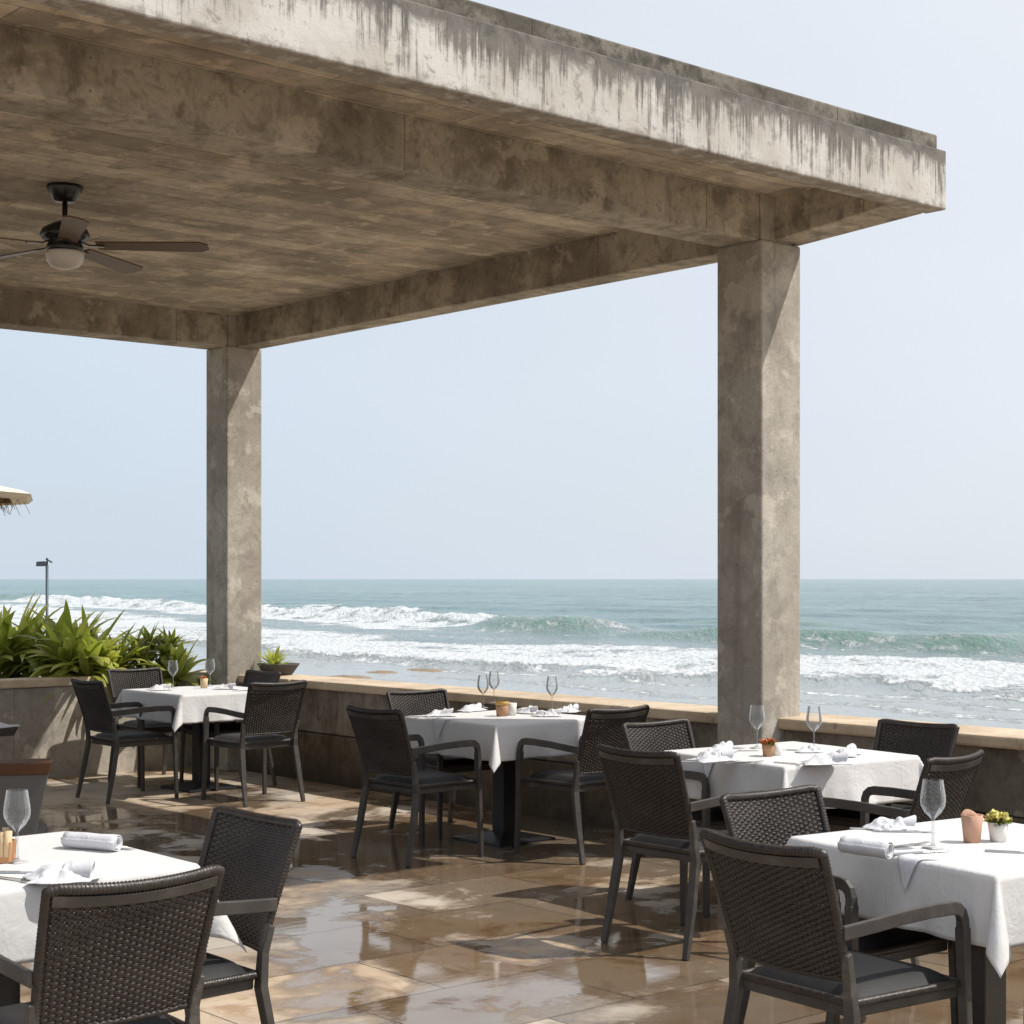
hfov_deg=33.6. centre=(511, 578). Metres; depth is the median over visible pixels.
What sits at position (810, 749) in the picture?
napkin
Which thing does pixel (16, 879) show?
fork
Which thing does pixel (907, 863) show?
napkin
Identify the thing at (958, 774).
wicker chair
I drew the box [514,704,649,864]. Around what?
wicker chair
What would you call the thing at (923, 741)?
wicker chair
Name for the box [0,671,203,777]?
planter bed
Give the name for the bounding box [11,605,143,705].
strap leaf plant
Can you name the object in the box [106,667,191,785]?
wicker chair
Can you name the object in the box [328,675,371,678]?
rock
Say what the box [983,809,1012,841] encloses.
flower pot
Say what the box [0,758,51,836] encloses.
upholstered chair
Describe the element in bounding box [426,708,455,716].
napkin
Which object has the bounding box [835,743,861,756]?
napkin
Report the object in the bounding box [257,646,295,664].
spiky plant
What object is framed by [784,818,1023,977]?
tablecloth
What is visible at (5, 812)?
wine glass
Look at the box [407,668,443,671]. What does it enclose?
rock
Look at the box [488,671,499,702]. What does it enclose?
wine glass
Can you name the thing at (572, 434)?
sky
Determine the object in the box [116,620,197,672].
shrub
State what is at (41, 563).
lamp post
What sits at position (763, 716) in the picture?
wine glass
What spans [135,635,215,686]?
strap leaf plant
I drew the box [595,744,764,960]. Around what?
wicker chair
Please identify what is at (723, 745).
napkin
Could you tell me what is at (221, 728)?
wicker chair
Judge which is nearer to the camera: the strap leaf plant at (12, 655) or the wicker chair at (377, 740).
the wicker chair at (377, 740)
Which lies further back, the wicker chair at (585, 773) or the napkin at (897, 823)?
the wicker chair at (585, 773)
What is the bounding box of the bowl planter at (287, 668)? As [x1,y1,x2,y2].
[257,662,299,674]
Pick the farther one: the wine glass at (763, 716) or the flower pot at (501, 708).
the flower pot at (501, 708)
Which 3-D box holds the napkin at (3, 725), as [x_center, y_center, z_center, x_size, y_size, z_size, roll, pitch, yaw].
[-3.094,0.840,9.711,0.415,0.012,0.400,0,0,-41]
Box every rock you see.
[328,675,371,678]
[368,670,396,673]
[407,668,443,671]
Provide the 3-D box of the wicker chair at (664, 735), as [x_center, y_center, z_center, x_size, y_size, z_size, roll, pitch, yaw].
[0.914,1.161,8.453,0.546,0.883,0.642,0,0,-41]
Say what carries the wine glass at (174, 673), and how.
on the tablecloth at (190, 704)
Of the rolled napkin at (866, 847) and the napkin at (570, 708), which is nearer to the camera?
the rolled napkin at (866, 847)
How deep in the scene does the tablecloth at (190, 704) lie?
12.61 m
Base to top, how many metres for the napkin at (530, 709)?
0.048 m
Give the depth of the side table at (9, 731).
9.66 m
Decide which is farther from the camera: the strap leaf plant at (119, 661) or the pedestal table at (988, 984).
the strap leaf plant at (119, 661)
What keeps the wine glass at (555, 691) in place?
on the tablecloth at (495, 737)
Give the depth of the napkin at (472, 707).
10.84 m
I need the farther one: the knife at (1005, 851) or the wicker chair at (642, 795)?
the wicker chair at (642, 795)
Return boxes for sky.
[0,0,1023,578]
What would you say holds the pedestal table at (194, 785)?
on the floor
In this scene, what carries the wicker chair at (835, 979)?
on the floor
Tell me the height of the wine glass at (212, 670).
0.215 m
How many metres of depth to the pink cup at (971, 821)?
5.43 m
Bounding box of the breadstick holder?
[0,827,16,863]
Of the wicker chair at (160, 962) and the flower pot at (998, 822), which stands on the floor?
the wicker chair at (160, 962)
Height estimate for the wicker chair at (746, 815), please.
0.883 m
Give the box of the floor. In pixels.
[20,766,1023,1023]
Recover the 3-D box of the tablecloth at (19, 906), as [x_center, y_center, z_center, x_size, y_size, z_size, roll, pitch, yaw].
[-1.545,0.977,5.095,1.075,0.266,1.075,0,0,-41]
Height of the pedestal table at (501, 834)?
0.747 m
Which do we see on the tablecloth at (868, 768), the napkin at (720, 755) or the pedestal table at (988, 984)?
the napkin at (720, 755)
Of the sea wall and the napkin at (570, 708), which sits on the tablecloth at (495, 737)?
the napkin at (570, 708)
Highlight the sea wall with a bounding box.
[200,671,1023,832]
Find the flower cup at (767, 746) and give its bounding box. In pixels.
[760,737,775,756]
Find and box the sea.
[0,579,1023,729]
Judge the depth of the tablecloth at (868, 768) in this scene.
7.97 m
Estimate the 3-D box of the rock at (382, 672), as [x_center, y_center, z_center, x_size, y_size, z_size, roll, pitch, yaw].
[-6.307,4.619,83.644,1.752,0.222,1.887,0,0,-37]
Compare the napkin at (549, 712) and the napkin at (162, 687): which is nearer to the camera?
the napkin at (549, 712)
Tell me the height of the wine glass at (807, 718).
0.215 m
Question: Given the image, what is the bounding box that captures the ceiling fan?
[0,182,208,272]
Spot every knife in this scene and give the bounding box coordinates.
[0,871,33,872]
[873,829,933,832]
[893,850,948,854]
[985,849,1023,852]
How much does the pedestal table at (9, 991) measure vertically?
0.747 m
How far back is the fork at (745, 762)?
7.80 m
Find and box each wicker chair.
[0,864,224,1023]
[43,805,302,1023]
[71,678,178,803]
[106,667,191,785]
[179,669,280,790]
[201,680,306,806]
[346,705,483,867]
[386,688,491,838]
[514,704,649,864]
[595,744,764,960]
[621,718,726,916]
[699,828,971,1023]
[719,784,958,1023]
[801,749,984,964]
[814,718,959,827]
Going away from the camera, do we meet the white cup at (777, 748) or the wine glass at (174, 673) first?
the white cup at (777, 748)
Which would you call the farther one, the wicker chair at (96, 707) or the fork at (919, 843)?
the wicker chair at (96, 707)
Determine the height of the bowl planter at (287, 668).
0.092 m
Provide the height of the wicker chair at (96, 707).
0.883 m
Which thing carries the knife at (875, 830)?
on the tablecloth at (981, 885)
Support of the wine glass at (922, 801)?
on the tablecloth at (981, 885)
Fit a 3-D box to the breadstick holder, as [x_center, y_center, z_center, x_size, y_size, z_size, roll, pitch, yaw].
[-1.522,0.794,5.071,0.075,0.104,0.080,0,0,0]
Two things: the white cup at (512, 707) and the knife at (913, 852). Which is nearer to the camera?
the knife at (913, 852)
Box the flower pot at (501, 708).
[495,701,508,715]
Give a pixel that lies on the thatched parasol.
(11, 496)
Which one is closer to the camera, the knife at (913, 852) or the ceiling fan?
the knife at (913, 852)
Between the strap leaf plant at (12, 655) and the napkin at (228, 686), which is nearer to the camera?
the napkin at (228, 686)
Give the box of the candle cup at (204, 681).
[200,675,207,687]
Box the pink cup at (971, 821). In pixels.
[961,809,983,842]
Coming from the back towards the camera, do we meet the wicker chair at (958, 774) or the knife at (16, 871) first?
the wicker chair at (958, 774)
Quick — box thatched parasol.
[0,486,32,514]
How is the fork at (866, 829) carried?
on the tablecloth at (981, 885)
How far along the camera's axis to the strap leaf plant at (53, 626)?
14.33 m
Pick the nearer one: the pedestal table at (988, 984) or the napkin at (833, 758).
the pedestal table at (988, 984)
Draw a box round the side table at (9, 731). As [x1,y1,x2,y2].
[0,727,17,735]
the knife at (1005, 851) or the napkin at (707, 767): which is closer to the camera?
the knife at (1005, 851)
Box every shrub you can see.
[0,654,35,677]
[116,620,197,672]
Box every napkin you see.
[0,722,20,727]
[24,859,104,883]
[61,831,122,850]
[147,683,172,690]
[213,683,237,688]
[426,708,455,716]
[432,717,456,739]
[457,703,486,711]
[516,705,538,713]
[531,708,562,716]
[561,703,578,712]
[686,748,735,762]
[702,762,713,777]
[706,741,738,752]
[795,745,823,752]
[801,751,854,764]
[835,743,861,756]
[837,836,893,858]
[862,815,921,830]
[897,854,941,890]
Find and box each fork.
[0,876,29,881]
[726,760,762,763]
[775,762,804,764]
[849,827,906,829]
[894,841,930,846]
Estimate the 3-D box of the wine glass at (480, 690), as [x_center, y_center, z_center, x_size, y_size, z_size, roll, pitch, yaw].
[-0.190,0.738,11.129,0.079,0.215,0.079,0,0,0]
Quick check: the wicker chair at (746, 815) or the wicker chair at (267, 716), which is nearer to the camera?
the wicker chair at (746, 815)
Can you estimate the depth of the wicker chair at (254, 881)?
5.13 m
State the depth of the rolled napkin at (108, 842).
5.29 m
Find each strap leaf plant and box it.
[0,590,77,678]
[1,600,131,677]
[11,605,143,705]
[76,624,154,675]
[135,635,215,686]
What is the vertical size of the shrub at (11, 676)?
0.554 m
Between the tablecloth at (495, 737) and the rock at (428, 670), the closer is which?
the tablecloth at (495, 737)
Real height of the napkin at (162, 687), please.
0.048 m
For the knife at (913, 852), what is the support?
on the tablecloth at (981, 885)
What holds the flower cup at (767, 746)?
on the tablecloth at (868, 768)
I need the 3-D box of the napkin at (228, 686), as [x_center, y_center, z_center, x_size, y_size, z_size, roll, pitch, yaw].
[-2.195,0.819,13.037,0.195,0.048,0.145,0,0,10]
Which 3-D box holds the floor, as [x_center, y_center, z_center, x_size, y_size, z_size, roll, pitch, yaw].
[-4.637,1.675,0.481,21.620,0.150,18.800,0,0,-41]
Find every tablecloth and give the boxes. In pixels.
[0,831,246,963]
[111,685,271,732]
[395,710,587,772]
[660,741,935,809]
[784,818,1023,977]
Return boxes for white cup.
[508,703,516,714]
[773,743,781,754]
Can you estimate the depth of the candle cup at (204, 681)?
13.15 m
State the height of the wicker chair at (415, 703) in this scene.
0.883 m
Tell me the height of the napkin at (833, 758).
0.058 m
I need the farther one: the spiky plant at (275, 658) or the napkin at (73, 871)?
the spiky plant at (275, 658)
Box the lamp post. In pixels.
[36,558,51,616]
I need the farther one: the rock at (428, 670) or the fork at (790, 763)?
the rock at (428, 670)
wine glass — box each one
[3,789,30,860]
[168,660,177,687]
[205,659,214,685]
[477,675,488,707]
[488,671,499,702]
[546,676,557,709]
[749,705,764,747]
[806,706,821,740]
[920,779,945,847]
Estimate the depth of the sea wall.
11.31 m
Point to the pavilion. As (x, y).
(304, 170)
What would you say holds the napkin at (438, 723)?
on the tablecloth at (495, 737)
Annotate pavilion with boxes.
[0,0,945,831]
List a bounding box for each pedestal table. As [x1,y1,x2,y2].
[0,973,19,1006]
[160,722,240,792]
[453,760,554,846]
[971,944,1005,1023]

